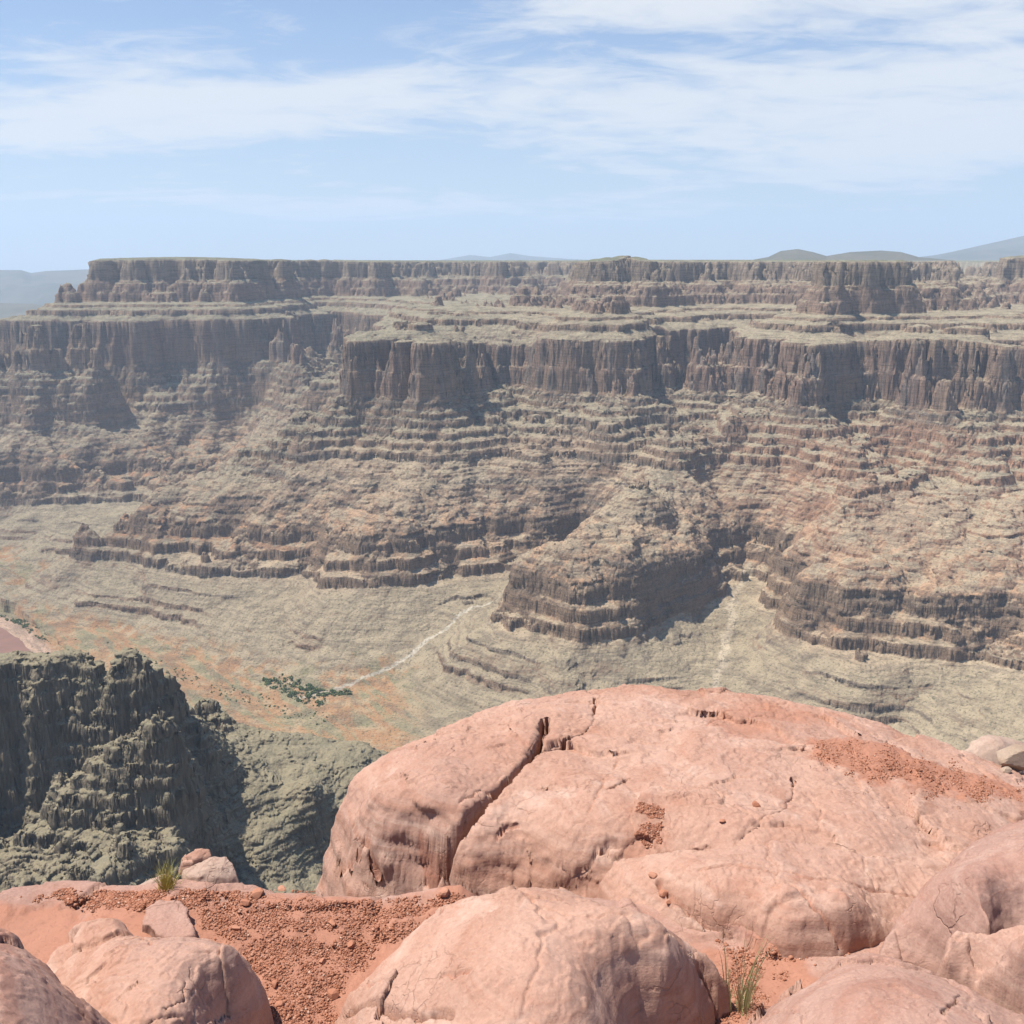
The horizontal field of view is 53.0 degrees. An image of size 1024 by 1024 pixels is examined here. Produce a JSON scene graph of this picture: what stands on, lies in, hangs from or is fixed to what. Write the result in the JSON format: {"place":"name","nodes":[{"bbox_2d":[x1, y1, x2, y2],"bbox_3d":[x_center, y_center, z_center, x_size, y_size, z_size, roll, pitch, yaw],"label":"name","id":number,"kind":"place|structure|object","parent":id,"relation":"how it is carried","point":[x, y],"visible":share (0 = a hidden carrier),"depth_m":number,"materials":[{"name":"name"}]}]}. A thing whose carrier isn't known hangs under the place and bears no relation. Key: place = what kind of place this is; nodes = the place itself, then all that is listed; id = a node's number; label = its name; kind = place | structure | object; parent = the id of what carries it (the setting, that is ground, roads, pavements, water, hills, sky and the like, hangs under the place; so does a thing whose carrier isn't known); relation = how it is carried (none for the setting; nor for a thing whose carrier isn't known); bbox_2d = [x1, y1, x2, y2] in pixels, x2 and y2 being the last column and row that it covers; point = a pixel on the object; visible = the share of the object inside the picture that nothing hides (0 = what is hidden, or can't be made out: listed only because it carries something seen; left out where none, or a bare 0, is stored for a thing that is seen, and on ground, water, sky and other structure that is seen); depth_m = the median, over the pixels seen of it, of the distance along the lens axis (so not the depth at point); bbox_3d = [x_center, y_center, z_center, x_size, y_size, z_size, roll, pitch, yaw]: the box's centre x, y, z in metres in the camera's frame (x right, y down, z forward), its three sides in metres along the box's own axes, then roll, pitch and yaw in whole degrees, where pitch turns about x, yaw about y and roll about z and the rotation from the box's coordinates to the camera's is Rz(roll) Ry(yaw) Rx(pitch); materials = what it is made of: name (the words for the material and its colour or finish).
{"place":"outdoors","nodes":[
{"label":"outdoors","id":0,"kind":"place"},
{"bbox_2d":[0,628,30,652],"bbox_3d":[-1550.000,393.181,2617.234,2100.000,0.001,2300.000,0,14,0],"label":"river","id":1,"kind":"structure","parent":0,"point":[9,642],"depth_m":2773.55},
{"bbox_2d":[0,303,43,318],"bbox_3d":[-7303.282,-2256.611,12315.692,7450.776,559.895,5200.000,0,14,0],"label":"distant ridge","id":2,"kind":"structure","parent":0,"point":[7,310],"depth_m":11862.08,"materials":[{"name":"grey stone"}]},
{"bbox_2d":[0,269,88,304],"bbox_3d":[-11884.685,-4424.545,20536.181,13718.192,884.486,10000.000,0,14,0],"label":"distant mountain","id":3,"kind":"structure","parent":0,"point":[25,287],"depth_m":18660.48,"materials":[{"name":"stone"}]},
{"bbox_2d":[0,647,388,894],"bbox_3d":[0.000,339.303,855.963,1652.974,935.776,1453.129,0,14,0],"label":"hill","id":4,"kind":"structure","parent":0,"point":[130,767],"depth_m":1063.85,"materials":[{"name":"grey stone"}]},
{"bbox_2d":[0,879,898,1023],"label":"ground","id":5,"kind":"structure","parent":0,"point":[42,929],"depth_m":3.26,"materials":[{"name":"soil"}]},
{"bbox_2d":[0,928,110,1023],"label":"boulder","id":6,"kind":"object","parent":5,"relation":"on","point":[33,990],"visible":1,"depth_m":2.31,"materials":[{"name":"stone"}]},
{"bbox_2d":[140,874,173,884],"bbox_3d":[-1.176,1.314,3.437,0.222,0.222,0.129,0,14,0],"label":"boulder","id":7,"kind":"object","parent":5,"relation":"on","point":[150,881],"visible":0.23,"depth_m":3.41,"materials":[{"name":"beige stone"}]},
{"bbox_2d":[47,918,273,1023],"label":"boulder","id":8,"kind":"object","parent":5,"relation":"on","point":[113,971],"visible":0.89,"depth_m":2.74,"materials":[{"name":"pink stone"}]},
{"bbox_2d":[149,860,185,892],"bbox_3d":[-1.132,1.178,3.368,0.135,0.121,0.126,0,14,0],"label":"grass tuft","id":9,"kind":"object","parent":5,"relation":"on","point":[166,880],"visible":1,"depth_m":3.35,"materials":[{"name":"green plant"}]},
{"bbox_2d":[142,900,196,937],"bbox_3d":[-1.074,1.367,3.206,0.202,0.227,0.283,-6,15,-24],"label":"rock slab","id":10,"kind":"object","parent":5,"relation":"on","point":[163,919],"visible":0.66,"depth_m":3.18,"materials":[{"name":"stone"}]},
{"bbox_2d":[181,856,238,883],"bbox_3d":[-1.005,1.289,3.446,0.257,0.265,0.156,0,14,0],"label":"boulder","id":11,"kind":"object","parent":5,"relation":"on","point":[215,870],"visible":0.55,"depth_m":3.40,"materials":[{"name":"beige stone"}]},
{"bbox_2d":[178,848,211,874],"bbox_3d":[-1.065,1.176,3.468,0.118,0.075,0.074,0,14,0],"label":"rock","id":12,"kind":"object","parent":11,"relation":"on","point":[195,856],"visible":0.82,"depth_m":3.45,"materials":[{"name":"pink stone"}]},
{"bbox_2d":[20,887,466,1023],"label":"gravel","id":13,"kind":"structure","parent":5,"relation":"on","point":[189,898],"depth_m":3.24,"materials":[{"name":"brown gravel"}]},
{"bbox_2d":[231,925,240,930],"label":"stone","id":14,"kind":"object","parent":13,"relation":"on","point":[236,927],"visible":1,"depth_m":3.21,"materials":[{"name":"orange stone"}]},
{"bbox_2d":[271,979,277,987],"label":"stone","id":15,"kind":"object","parent":13,"relation":"on","point":[274,983],"visible":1,"depth_m":3.03,"materials":[{"name":"orange stone"}]},
{"bbox_2d":[274,1001,283,1006],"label":"stone","id":16,"kind":"object","parent":13,"relation":"on","point":[279,1004],"visible":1,"depth_m":2.96,"materials":[{"name":"orange stone"}]},
{"bbox_2d":[277,885,285,890],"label":"stone","id":17,"kind":"object","parent":13,"relation":"on","point":[281,888],"visible":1,"depth_m":4.63,"materials":[{"name":"orange stone"}]},
{"bbox_2d":[318,957,324,963],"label":"stone","id":18,"kind":"object","parent":13,"relation":"on","point":[321,960],"visible":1,"depth_m":3.13,"materials":[{"name":"orange stone"}]},
{"bbox_2d":[329,919,335,925],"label":"stone","id":19,"kind":"object","parent":13,"relation":"on","point":[332,922],"visible":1,"depth_m":3.25,"materials":[{"name":"orange stone"}]},
{"bbox_2d":[327,988,338,999],"bbox_3d":[-0.530,1.417,3.022,0.046,0.030,0.024,13,19,42],"label":"stone","id":20,"kind":"object","parent":13,"relation":"on","point":[332,993],"visible":1,"depth_m":3.01,"materials":[{"name":"stone"}]},
{"bbox_2d":[347,940,355,948],"bbox_3d":[-0.500,1.347,3.199,0.024,0.020,0.034,2,14,8],"label":"stone","id":21,"kind":"object","parent":13,"relation":"on","point":[351,944],"visible":1,"depth_m":3.19,"materials":[{"name":"orange stone"}]},
{"bbox_2d":[241,899,250,905],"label":"stone","id":22,"kind":"object","parent":5,"relation":"on","point":[245,902],"visible":1,"depth_m":3.29,"materials":[{"name":"orange stone"}]},
{"bbox_2d":[252,887,263,898],"bbox_3d":[-0.827,1.242,3.344,0.041,0.025,0.032,-9,16,-33],"label":"stone","id":23,"kind":"object","parent":5,"relation":"on","point":[257,893],"visible":1,"depth_m":3.33,"materials":[{"name":"stone"}]},
{"bbox_2d":[440,887,449,896],"bbox_3d":[-0.219,1.244,3.362,0.034,0.030,0.044,4,14,15],"label":"stone","id":24,"kind":"object","parent":5,"relation":"on","point":[444,891],"visible":1,"depth_m":3.35,"materials":[{"name":"orange stone"}]},
{"bbox_2d":[334,885,731,1023],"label":"boulder","id":25,"kind":"object","parent":5,"relation":"on","point":[511,954],"visible":0.99,"depth_m":2.74,"materials":[{"name":"pink stone"}]},
{"bbox_2d":[315,684,1023,898],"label":"boulder","id":26,"kind":"object","parent":5,"relation":"on","point":[546,792],"visible":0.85,"depth_m":4.18,"materials":[{"name":"pink stone"}]},
{"bbox_2d":[752,801,760,806],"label":"stone","id":27,"kind":"object","parent":26,"relation":"on","point":[755,804],"visible":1,"depth_m":3.95,"materials":[{"name":"orange stone"}]},
{"bbox_2d":[597,840,932,958],"bbox_3d":[1.037,1.445,3.559,1.566,0.509,0.658,0,14,0],"label":"rock slab","id":28,"kind":"object","parent":26,"relation":"on","point":[803,900],"visible":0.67,"depth_m":3.47,"materials":[{"name":"pink stone"}]},
{"bbox_2d":[648,871,656,878],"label":"stone","id":29,"kind":"object","parent":28,"relation":"on","point":[651,874],"visible":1,"depth_m":3.58,"materials":[{"name":"stone"}]},
{"bbox_2d":[659,890,667,897],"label":"stone","id":30,"kind":"object","parent":28,"relation":"on","point":[663,893],"visible":1,"depth_m":3.52,"materials":[{"name":"orange stone"}]},
{"bbox_2d":[634,740,1023,847],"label":"gravel","id":31,"kind":"structure","parent":26,"relation":"on","point":[651,810],"depth_m":4.37,"materials":[{"name":"red gravel"}]},
{"bbox_2d":[964,735,1023,772],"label":"boulder","id":32,"kind":"object","parent":26,"relation":"on","point":[986,747],"visible":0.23,"depth_m":5.63,"materials":[{"name":"beige stone"}]},
{"bbox_2d":[1000,766,1011,773],"bbox_3d":[2.311,1.208,4.804,0.059,0.032,0.043,-5,14,-18],"label":"stone","id":33,"kind":"object","parent":26,"relation":"on","point":[1006,769],"visible":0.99,"depth_m":4.79,"materials":[{"name":"beige stone"}]},
{"bbox_2d":[996,744,1023,770],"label":"boulder","id":34,"kind":"object","parent":26,"relation":"on","point":[1011,756],"visible":0.91,"depth_m":4.90,"materials":[{"name":"beige stone"}]},
{"bbox_2d":[719,921,775,1018],"bbox_3d":[0.685,1.313,2.997,0.154,0.333,0.096,4,14,18],"label":"grass tuft","id":35,"kind":"object","parent":5,"relation":"on","point":[745,1004],"visible":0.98,"depth_m":3.01,"materials":[{"name":"green plant"}]},
{"bbox_2d":[746,952,1023,1023],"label":"boulder","id":36,"kind":"object","parent":5,"relation":"on","point":[866,988],"visible":1,"depth_m":2.64,"materials":[{"name":"stone"}]},
{"bbox_2d":[879,819,1023,973],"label":"boulder","id":37,"kind":"object","parent":5,"relation":"on","point":[976,886],"visible":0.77,"depth_m":3.07,"materials":[{"name":"stone"}]},
{"bbox_2d":[936,925,1023,1013],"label":"rock slab","id":38,"kind":"object","parent":37,"relation":"on","point":[990,967],"visible":0.69,"depth_m":2.83,"materials":[{"name":"pink stone"}]},
{"bbox_2d":[0,255,1023,752],"bbox_3d":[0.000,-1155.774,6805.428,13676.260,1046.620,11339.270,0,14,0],"label":"terrain","id":39,"kind":"structure","parent":0,"point":[406,501],"depth_m":2940.78,"materials":[{"name":"brown stone"}]},
{"bbox_2d":[0,615,351,724],"bbox_3d":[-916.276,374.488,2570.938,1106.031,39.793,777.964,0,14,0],"label":"undergrowth","id":40,"kind":"object","parent":39,"relation":"on","point":[310,687],"visible":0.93,"depth_m":2385.76,"materials":[{"name":"green plant"}]},
{"bbox_2d":[0,0,1023,272],"label":"sky","id":41,"kind":"structure","parent":0,"point":[251,129],"materials":[{"name":"blue"}]},
{"bbox_2d":[443,253,581,259],"bbox_3d":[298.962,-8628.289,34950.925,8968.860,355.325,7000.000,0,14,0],"label":"distant peaks","id":42,"kind":"object","parent":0,"point":[509,256],"visible":0.31,"depth_m":33565.60,"materials":[{"name":"stone"}]},
{"bbox_2d":[715,939,849,1023],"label":"gravel","id":43,"kind":"structure","parent":0,"point":[740,956],"depth_m":3.22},
{"bbox_2d":[754,249,949,260],"bbox_3d":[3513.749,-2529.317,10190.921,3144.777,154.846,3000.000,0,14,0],"label":"hills","id":44,"kind":"structure","parent":0,"point":[796,254],"depth_m":9596.16,"materials":[{"name":"stone"}]},
{"bbox_2d":[924,236,1023,259],"bbox_3d":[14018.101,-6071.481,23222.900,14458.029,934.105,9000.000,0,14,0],"label":"blue mountain","id":45,"kind":"structure","parent":0,"point":[1003,248],"depth_m":20971.79,"materials":[{"name":"stone"}]}
]}

